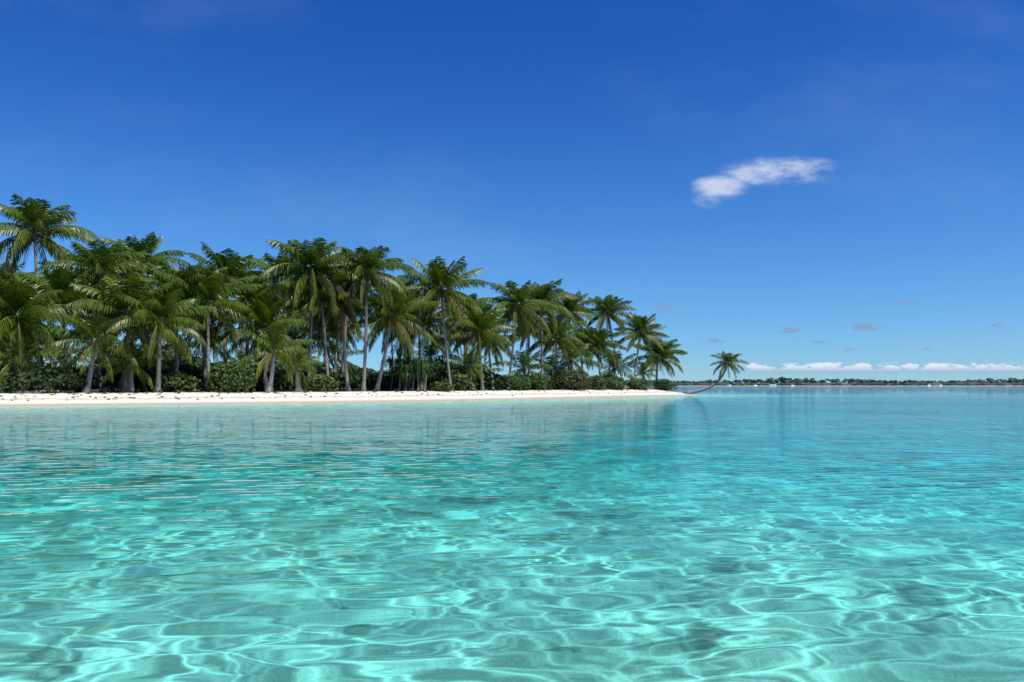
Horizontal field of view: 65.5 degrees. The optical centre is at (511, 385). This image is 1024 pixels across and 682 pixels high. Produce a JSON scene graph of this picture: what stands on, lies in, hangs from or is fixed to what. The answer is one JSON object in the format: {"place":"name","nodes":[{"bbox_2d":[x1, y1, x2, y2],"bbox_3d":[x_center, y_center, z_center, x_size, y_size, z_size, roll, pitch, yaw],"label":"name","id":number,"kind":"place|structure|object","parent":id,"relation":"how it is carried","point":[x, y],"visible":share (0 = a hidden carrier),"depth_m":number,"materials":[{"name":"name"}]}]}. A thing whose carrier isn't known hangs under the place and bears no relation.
{"place":"outdoors","nodes":[
{"label":"outdoors","id":0,"kind":"place"},
{"bbox_2d":[0,388,690,405],"bbox_3d":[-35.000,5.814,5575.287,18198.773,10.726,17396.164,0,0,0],"label":"terrain","id":1,"kind":"structure","parent":0,"point":[150,398],"depth_m":89.91,"materials":[{"name":"white sand"}]},
{"bbox_2d":[0,261,42,301],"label":"grove palm","id":2,"kind":"object","parent":1,"relation":"on","point":[5,275],"visible":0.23,"depth_m":115.28,"materials":[{"name":"green plant"}]},
{"bbox_2d":[0,367,43,392],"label":"edge bush","id":3,"kind":"object","parent":1,"relation":"on","point":[10,381],"visible":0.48,"depth_m":79.67,"materials":[{"name":"green plant"}]},
{"bbox_2d":[0,310,43,392],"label":"palm","id":4,"kind":"object","parent":1,"relation":"on","point":[11,337],"visible":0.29,"depth_m":81.46,"materials":[{"name":"green plant"}]},
{"bbox_2d":[0,336,62,381],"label":"young palm","id":5,"kind":"object","parent":1,"relation":"on","point":[12,358],"visible":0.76,"depth_m":81.02,"materials":[{"name":"green plant"}]},
{"bbox_2d":[9,269,73,366],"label":"grove palm","id":6,"kind":"object","parent":1,"relation":"on","point":[71,355],"visible":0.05,"depth_m":112.13,"materials":[{"name":"green plant"}]},
{"bbox_2d":[5,324,79,366],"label":"young palm","id":7,"kind":"object","parent":1,"relation":"on","point":[52,360],"visible":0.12,"depth_m":106.62,"materials":[{"name":"green wood"}]},
{"bbox_2d":[2,364,87,392],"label":"shrub","id":8,"kind":"object","parent":1,"relation":"on","point":[49,380],"visible":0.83,"depth_m":80.96,"materials":[{"name":"green plant"}]},
{"bbox_2d":[0,277,96,368],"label":"palm","id":9,"kind":"object","parent":1,"relation":"on","point":[17,296],"visible":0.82,"depth_m":81.26,"materials":[{"name":"green plant"}]},
{"bbox_2d":[0,193,100,365],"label":"palm","id":10,"kind":"object","parent":1,"relation":"on","point":[31,214],"visible":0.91,"depth_m":89.79,"materials":[{"name":"green plant"}]},
{"bbox_2d":[1,266,118,370],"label":"palm","id":11,"kind":"object","parent":1,"relation":"on","point":[61,278],"visible":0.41,"depth_m":86.15,"materials":[{"name":"green plant"}]},
{"bbox_2d":[43,345,89,366],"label":"young palm","id":12,"kind":"object","parent":1,"relation":"on","point":[68,354],"visible":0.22,"depth_m":180.29,"materials":[{"name":"green wood"}]},
{"bbox_2d":[54,373,85,392],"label":"edge bush","id":13,"kind":"object","parent":1,"relation":"on","point":[75,389],"visible":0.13,"depth_m":83.40,"materials":[{"name":"green plant"}]},
{"bbox_2d":[55,364,98,387],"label":"shrub","id":14,"kind":"object","parent":1,"relation":"on","point":[82,371],"visible":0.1,"depth_m":106.39,"materials":[{"name":"green plant"}]},
{"bbox_2d":[38,314,138,392],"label":"young palm","id":15,"kind":"object","parent":1,"relation":"on","point":[94,335],"visible":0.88,"depth_m":83.12,"materials":[{"name":"green plant"}]},
{"bbox_2d":[38,245,146,390],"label":"palm","id":16,"kind":"object","parent":1,"relation":"on","point":[65,250],"visible":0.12,"depth_m":93.42,"materials":[{"name":"green plant"}]},
{"bbox_2d":[33,239,159,357],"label":"grove palm","id":17,"kind":"object","parent":1,"relation":"on","point":[103,261],"visible":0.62,"depth_m":89.33,"materials":[{"name":"green plant"}]},
{"bbox_2d":[83,355,121,389],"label":"shrub","id":18,"kind":"object","parent":1,"relation":"on","point":[94,383],"visible":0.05,"depth_m":101.95,"materials":[{"name":"green plant"}]},
{"bbox_2d":[74,240,163,354],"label":"grove palm","id":19,"kind":"object","parent":1,"relation":"on","point":[123,250],"visible":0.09,"depth_m":102.03,"materials":[{"name":"green plant"}]},
{"bbox_2d":[65,270,202,391],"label":"palm","id":20,"kind":"object","parent":1,"relation":"on","point":[116,307],"visible":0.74,"depth_m":84.44,"materials":[{"name":"green plant"}]},
{"bbox_2d":[98,343,169,392],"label":"young palm","id":21,"kind":"object","parent":1,"relation":"on","point":[129,378],"visible":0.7,"depth_m":85.86,"materials":[{"name":"green plant"}]},
{"bbox_2d":[95,356,174,391],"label":"shrub","id":22,"kind":"object","parent":1,"relation":"on","point":[150,372],"visible":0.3,"depth_m":89.13,"materials":[{"name":"green plant"}]},
{"bbox_2d":[99,231,190,350],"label":"palm","id":23,"kind":"object","parent":1,"relation":"on","point":[145,244],"visible":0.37,"depth_m":104.56,"materials":[{"name":"green plant"}]},
{"bbox_2d":[102,288,217,391],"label":"palm","id":24,"kind":"object","parent":1,"relation":"on","point":[167,300],"visible":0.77,"depth_m":85.08,"materials":[{"name":"green plant"}]},
{"bbox_2d":[140,345,186,358],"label":"young palm","id":25,"kind":"object","parent":1,"relation":"on","point":[167,352],"visible":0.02,"depth_m":120.72,"materials":[{"name":"green wood"}]},
{"bbox_2d":[126,261,222,372],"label":"palm","id":26,"kind":"object","parent":1,"relation":"on","point":[158,282],"visible":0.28,"depth_m":90.37,"materials":[{"name":"green plant"}]},
{"bbox_2d":[150,372,201,391],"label":"edge bush","id":27,"kind":"object","parent":1,"relation":"on","point":[173,382],"visible":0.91,"depth_m":88.24,"materials":[{"name":"green plant"}]},
{"bbox_2d":[155,352,212,389],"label":"shrub","id":28,"kind":"object","parent":1,"relation":"on","point":[193,371],"visible":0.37,"depth_m":102.18,"materials":[{"name":"green plant"}]},
{"bbox_2d":[147,263,230,385],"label":"grove palm","id":29,"kind":"object","parent":1,"relation":"on","point":[200,331],"visible":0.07,"depth_m":94.83,"materials":[{"name":"green plant"}]},
{"bbox_2d":[156,316,241,390],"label":"young palm","id":30,"kind":"object","parent":1,"relation":"on","point":[219,351],"visible":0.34,"depth_m":97.56,"materials":[{"name":"green wood"}]},
{"bbox_2d":[152,265,264,391],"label":"palm","id":31,"kind":"object","parent":1,"relation":"on","point":[211,283],"visible":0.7,"depth_m":90.98,"materials":[{"name":"green plant"}]},
{"bbox_2d":[191,331,229,363],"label":"grove palm","id":32,"kind":"object","parent":1,"relation":"on","point":[219,334],"visible":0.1,"depth_m":189.56,"materials":[{"name":"green plant"}]},
{"bbox_2d":[188,242,271,361],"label":"palm","id":33,"kind":"object","parent":1,"relation":"on","point":[219,261],"visible":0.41,"depth_m":108.81,"materials":[{"name":"green plant"}]},
{"bbox_2d":[205,360,257,392],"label":"edge bush","id":34,"kind":"object","parent":1,"relation":"on","point":[227,377],"visible":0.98,"depth_m":89.29,"materials":[{"name":"green plant"}]},
{"bbox_2d":[229,347,262,365],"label":"young palm","id":35,"kind":"object","parent":1,"relation":"on","point":[240,357],"visible":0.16,"depth_m":172.28,"materials":[{"name":"green wood"}]},
{"bbox_2d":[202,271,292,363],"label":"palm","id":36,"kind":"object","parent":1,"relation":"on","point":[266,291],"visible":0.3,"depth_m":97.06,"materials":[{"name":"green plant"}]},
{"bbox_2d":[210,294,313,391],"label":"palm","id":37,"kind":"object","parent":1,"relation":"on","point":[260,314],"visible":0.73,"depth_m":94.04,"materials":[{"name":"green plant"}]},
{"bbox_2d":[241,369,291,391],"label":"shrub","id":38,"kind":"object","parent":1,"relation":"on","point":[259,387],"visible":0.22,"depth_m":97.25,"materials":[{"name":"green plant"}]},
{"bbox_2d":[238,323,314,391],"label":"young palm","id":39,"kind":"object","parent":1,"relation":"on","point":[275,342],"visible":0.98,"depth_m":92.07,"materials":[{"name":"green plant"}]},
{"bbox_2d":[245,252,315,367],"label":"palm","id":40,"kind":"object","parent":1,"relation":"on","point":[268,260],"visible":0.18,"depth_m":108.28,"materials":[{"name":"green plant"}]},
{"bbox_2d":[268,351,323,391],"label":"young palm","id":41,"kind":"object","parent":1,"relation":"on","point":[298,365],"visible":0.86,"depth_m":94.83,"materials":[{"name":"green plant"}]},
{"bbox_2d":[274,290,321,359],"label":"grove palm","id":42,"kind":"object","parent":1,"relation":"on","point":[280,295],"visible":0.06,"depth_m":120.69,"materials":[{"name":"green plant"}]},
{"bbox_2d":[256,327,340,390],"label":"young palm","id":43,"kind":"object","parent":1,"relation":"on","point":[295,336],"visible":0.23,"depth_m":101.19,"materials":[{"name":"green wood"}]},
{"bbox_2d":[275,361,333,388],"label":"shrub","id":44,"kind":"object","parent":1,"relation":"on","point":[323,367],"visible":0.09,"depth_m":115.79,"materials":[{"name":"green plant"}]},
{"bbox_2d":[283,366,334,389],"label":"shrub","id":45,"kind":"object","parent":1,"relation":"on","point":[304,372],"visible":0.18,"depth_m":107.43,"materials":[{"name":"green plant"}]},
{"bbox_2d":[258,237,362,391],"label":"palm","id":46,"kind":"object","parent":1,"relation":"on","point":[304,255],"visible":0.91,"depth_m":97.35,"materials":[{"name":"green plant"}]},
{"bbox_2d":[301,373,338,391],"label":"edge bush","id":47,"kind":"object","parent":1,"relation":"on","point":[322,383],"visible":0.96,"depth_m":96.35,"materials":[{"name":"green plant"}]},
{"bbox_2d":[273,257,372,391],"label":"palm","id":48,"kind":"object","parent":1,"relation":"on","point":[301,303],"visible":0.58,"depth_m":98.81,"materials":[{"name":"green plant"}]},
{"bbox_2d":[292,311,362,387],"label":"grove palm","id":49,"kind":"object","parent":1,"relation":"on","point":[332,344],"visible":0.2,"depth_m":127.33,"materials":[{"name":"green plant"}]},
{"bbox_2d":[302,305,371,371],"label":"grove palm","id":50,"kind":"object","parent":1,"relation":"on","point":[348,332],"visible":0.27,"depth_m":124.01,"materials":[{"name":"green plant"}]},
{"bbox_2d":[311,340,363,373],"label":"young palm","id":51,"kind":"object","parent":1,"relation":"on","point":[351,353],"visible":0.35,"depth_m":140.12,"materials":[{"name":"green wood"}]},
{"bbox_2d":[0,389,675,400],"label":"driftwood and husks","id":52,"kind":"object","parent":1,"relation":"on","point":[39,392],"visible":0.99,"depth_m":81.94,"materials":[{"name":"brown wood"}]},
{"bbox_2d":[300,276,378,391],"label":"palm","id":53,"kind":"object","parent":1,"relation":"on","point":[350,315],"visible":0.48,"depth_m":101.13,"materials":[{"name":"green plant"}]},
{"bbox_2d":[329,371,360,389],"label":"shrub","id":54,"kind":"object","parent":1,"relation":"on","point":[339,378],"visible":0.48,"depth_m":112.42,"materials":[{"name":"green plant"}]},
{"bbox_2d":[332,363,362,372],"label":"shrub","id":55,"kind":"object","parent":1,"relation":"on","point":[350,366],"visible":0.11,"depth_m":158.87,"materials":[{"name":"green plant"}]},
{"bbox_2d":[333,264,375,371],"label":"palm","id":56,"kind":"object","parent":1,"relation":"on","point":[345,331],"visible":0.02,"depth_m":120.42,"materials":[{"name":"green plant"}]},
{"bbox_2d":[52,387,672,393],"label":"beach seedlings","id":57,"kind":"object","parent":1,"relation":"on","point":[178,391],"visible":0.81,"depth_m":87.95,"materials":[{"name":"green plant"}]},
{"bbox_2d":[351,370,374,388],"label":"shrub","id":58,"kind":"object","parent":1,"relation":"on","point":[361,373],"visible":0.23,"depth_m":129.15,"materials":[{"name":"green plant"}]},
{"bbox_2d":[321,245,415,390],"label":"palm","id":59,"kind":"object","parent":1,"relation":"on","point":[361,261],"visible":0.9,"depth_m":99.60,"materials":[{"name":"green plant"}]},
{"bbox_2d":[357,374,402,389],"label":"shrub","id":60,"kind":"object","parent":1,"relation":"on","point":[371,382],"visible":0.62,"depth_m":114.59,"materials":[{"name":"green plant"}]},
{"bbox_2d":[347,288,440,390],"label":"palm","id":61,"kind":"object","parent":1,"relation":"on","point":[395,318],"visible":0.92,"depth_m":103.03,"materials":[{"name":"green plant"}]},
{"bbox_2d":[364,276,436,386],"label":"palm","id":62,"kind":"object","parent":1,"relation":"on","point":[406,284],"visible":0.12,"depth_m":117.27,"materials":[{"name":"green plant"}]},
{"bbox_2d":[380,345,438,390],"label":"pandanus thicket","id":63,"kind":"object","parent":1,"relation":"on","point":[408,370],"visible":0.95,"depth_m":106.24,"materials":[{"name":"green plant"}]},
{"bbox_2d":[375,285,446,389],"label":"grove palm","id":64,"kind":"object","parent":1,"relation":"on","point":[416,296],"visible":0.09,"depth_m":118.86,"materials":[{"name":"green plant"}]},
{"bbox_2d":[370,299,460,390],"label":"palm","id":65,"kind":"object","parent":1,"relation":"on","point":[439,341],"visible":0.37,"depth_m":115.45,"materials":[{"name":"green plant"}]},
{"bbox_2d":[409,364,440,389],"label":"shrub","id":66,"kind":"object","parent":1,"relation":"on","point":[428,382],"visible":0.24,"depth_m":118.32,"materials":[{"name":"green plant"}]},
{"bbox_2d":[404,335,462,365],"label":"young palm","id":67,"kind":"object","parent":1,"relation":"on","point":[428,349],"visible":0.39,"depth_m":130.94,"materials":[{"name":"green wood"}]},
{"bbox_2d":[387,256,488,390],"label":"palm","id":68,"kind":"object","parent":1,"relation":"on","point":[435,270],"visible":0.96,"depth_m":109.31,"materials":[{"name":"green plant"}]},
{"bbox_2d":[427,380,454,390],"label":"edge bush","id":69,"kind":"object","parent":1,"relation":"on","point":[440,386],"visible":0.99,"depth_m":108.09,"materials":[{"name":"green plant"}]},
{"bbox_2d":[429,359,466,368],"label":"shrub","id":70,"kind":"object","parent":1,"relation":"on","point":[442,362],"visible":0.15,"depth_m":126.51,"materials":[{"name":"green plant"}]},
{"bbox_2d":[430,363,468,390],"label":"shrub","id":71,"kind":"object","parent":1,"relation":"on","point":[443,372],"visible":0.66,"depth_m":114.89,"materials":[{"name":"green plant"}]},
{"bbox_2d":[432,330,470,357],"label":"grove palm","id":72,"kind":"object","parent":1,"relation":"on","point":[469,350],"visible":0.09,"depth_m":162.93,"materials":[{"name":"green plant"}]},
{"bbox_2d":[441,373,477,390],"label":"edge bush","id":73,"kind":"object","parent":1,"relation":"on","point":[461,382],"visible":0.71,"depth_m":113.79,"materials":[{"name":"green plant"}]},
{"bbox_2d":[435,293,496,361],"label":"palm","id":74,"kind":"object","parent":1,"relation":"on","point":[473,297],"visible":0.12,"depth_m":127.39,"materials":[{"name":"green plant"}]},
{"bbox_2d":[448,351,492,390],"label":"young palm","id":75,"kind":"object","parent":1,"relation":"on","point":[469,363],"visible":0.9,"depth_m":115.56,"materials":[{"name":"green plant"}]},
{"bbox_2d":[438,301,503,353],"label":"grove palm","id":76,"kind":"object","parent":1,"relation":"on","point":[440,334],"visible":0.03,"depth_m":134.00,"materials":[{"name":"green plant"}]},
{"bbox_2d":[462,366,495,389],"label":"shrub","id":77,"kind":"object","parent":1,"relation":"on","point":[487,378],"visible":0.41,"depth_m":122.81,"materials":[{"name":"green plant"}]},
{"bbox_2d":[445,304,514,390],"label":"palm","id":78,"kind":"object","parent":1,"relation":"on","point":[480,325],"visible":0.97,"depth_m":116.67,"materials":[{"name":"green plant"}]},
{"bbox_2d":[458,322,524,389],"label":"palm","id":79,"kind":"object","parent":1,"relation":"on","point":[495,349],"visible":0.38,"depth_m":125.47,"materials":[{"name":"green plant"}]},
{"bbox_2d":[493,374,530,389],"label":"edge bush","id":80,"kind":"object","parent":1,"relation":"on","point":[514,382],"visible":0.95,"depth_m":124.36,"materials":[{"name":"green plant"}]},
{"bbox_2d":[474,280,559,389],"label":"palm","id":81,"kind":"object","parent":1,"relation":"on","point":[510,303],"visible":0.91,"depth_m":124.84,"materials":[{"name":"green plant"}]},
{"bbox_2d":[493,349,552,389],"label":"young palm","id":82,"kind":"object","parent":1,"relation":"on","point":[524,361],"visible":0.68,"depth_m":132.32,"materials":[{"name":"green wood"}]},
{"bbox_2d":[502,307,556,372],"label":"palm","id":83,"kind":"object","parent":1,"relation":"on","point":[522,344],"visible":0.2,"depth_m":143.71,"materials":[{"name":"green plant"}]},
{"bbox_2d":[527,372,554,389],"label":"edge bush","id":84,"kind":"object","parent":1,"relation":"on","point":[538,382],"visible":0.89,"depth_m":130.18,"materials":[{"name":"green plant"}]},
{"bbox_2d":[520,354,576,388],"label":"young palm","id":85,"kind":"object","parent":1,"relation":"on","point":[551,363],"visible":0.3,"depth_m":148.46,"materials":[{"name":"green plant"}]},
{"bbox_2d":[517,279,580,372],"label":"palm","id":86,"kind":"object","parent":1,"relation":"on","point":[548,297],"visible":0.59,"depth_m":133.88,"materials":[{"name":"green plant"}]},
{"bbox_2d":[523,316,587,389],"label":"palm","id":87,"kind":"object","parent":1,"relation":"on","point":[561,339],"visible":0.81,"depth_m":138.01,"materials":[{"name":"green plant"}]},
{"bbox_2d":[548,367,593,390],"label":"edge bush","id":88,"kind":"object","parent":1,"relation":"on","point":[571,379],"visible":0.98,"depth_m":136.99,"materials":[{"name":"green plant"}]},
{"bbox_2d":[544,342,603,382],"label":"young palm","id":89,"kind":"object","parent":1,"relation":"on","point":[572,355],"visible":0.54,"depth_m":143.13,"materials":[{"name":"green plant"}]},
{"bbox_2d":[551,291,601,366],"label":"palm","id":90,"kind":"object","parent":1,"relation":"on","point":[576,311],"visible":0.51,"depth_m":145.31,"materials":[{"name":"green plant"}]},
{"bbox_2d":[557,326,605,369],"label":"palm","id":91,"kind":"object","parent":1,"relation":"on","point":[585,341],"visible":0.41,"depth_m":150.17,"materials":[{"name":"green plant"}]},
{"bbox_2d":[586,375,606,390],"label":"edge bush","id":92,"kind":"object","parent":1,"relation":"on","point":[599,382],"visible":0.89,"depth_m":142.76,"materials":[{"name":"green plant"}]},
{"bbox_2d":[576,327,628,376],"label":"palm","id":93,"kind":"object","parent":1,"relation":"on","point":[604,335],"visible":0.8,"depth_m":150.62,"materials":[{"name":"green plant"}]},
{"bbox_2d":[580,294,636,388],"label":"palm","id":94,"kind":"object","parent":1,"relation":"on","point":[608,309],"visible":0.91,"depth_m":152.73,"materials":[{"name":"green plant"}]},
{"bbox_2d":[584,349,642,380],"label":"young palm","id":95,"kind":"object","parent":1,"relation":"on","point":[613,371],"visible":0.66,"depth_m":153.15,"materials":[{"name":"green plant"}]},
{"bbox_2d":[604,376,626,389],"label":"edge bush","id":96,"kind":"object","parent":1,"relation":"on","point":[613,383],"visible":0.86,"depth_m":147.30,"materials":[{"name":"green plant"}]},
{"bbox_2d":[625,377,652,389],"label":"edge bush","id":97,"kind":"object","parent":1,"relation":"on","point":[642,383],"visible":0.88,"depth_m":153.03,"materials":[{"name":"green plant"}]},
{"bbox_2d":[613,312,669,388],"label":"palm","id":98,"kind":"object","parent":1,"relation":"on","point":[639,329],"visible":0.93,"depth_m":153.96,"materials":[{"name":"green plant"}]},
{"bbox_2d":[628,361,659,386],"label":"young palm","id":99,"kind":"object","parent":1,"relation":"on","point":[643,369],"visible":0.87,"depth_m":155.99,"materials":[{"name":"green plant"}]},
{"bbox_2d":[627,337,687,389],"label":"palm","id":100,"kind":"object","parent":1,"relation":"on","point":[655,351],"visible":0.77,"depth_m":158.73,"materials":[{"name":"green plant"}]},
{"bbox_2d":[650,378,677,390],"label":"edge bush","id":101,"kind":"object","parent":1,"relation":"on","point":[663,384],"visible":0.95,"depth_m":158.05,"materials":[{"name":"green plant"}]},
{"bbox_2d":[683,351,748,393],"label":"leaning palm","id":102,"kind":"object","parent":1,"relation":"on","point":[730,358],"visible":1,"depth_m":158.79,"materials":[{"name":"green plant"}]},
{"bbox_2d":[649,377,1023,385],"bbox_3d":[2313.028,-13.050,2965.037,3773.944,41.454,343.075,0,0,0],"label":"distant island","id":103,"kind":"structure","parent":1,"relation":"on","point":[783,381],"depth_m":2890.37,"materials":[{"name":"green plant"}]},
{"bbox_2d":[0,386,1023,681],"bbox_3d":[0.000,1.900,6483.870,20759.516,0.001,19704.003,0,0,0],"label":"water surface","id":104,"kind":"object","parent":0,"point":[794,534],"visible":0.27,"depth_m":9.83,"materials":[{"name":"teal liquid"}]},
{"bbox_2d":[0,0,1023,385],"label":"sky","id":105,"kind":"structure","parent":0,"point":[819,190],"materials":[{"name":"blue"}]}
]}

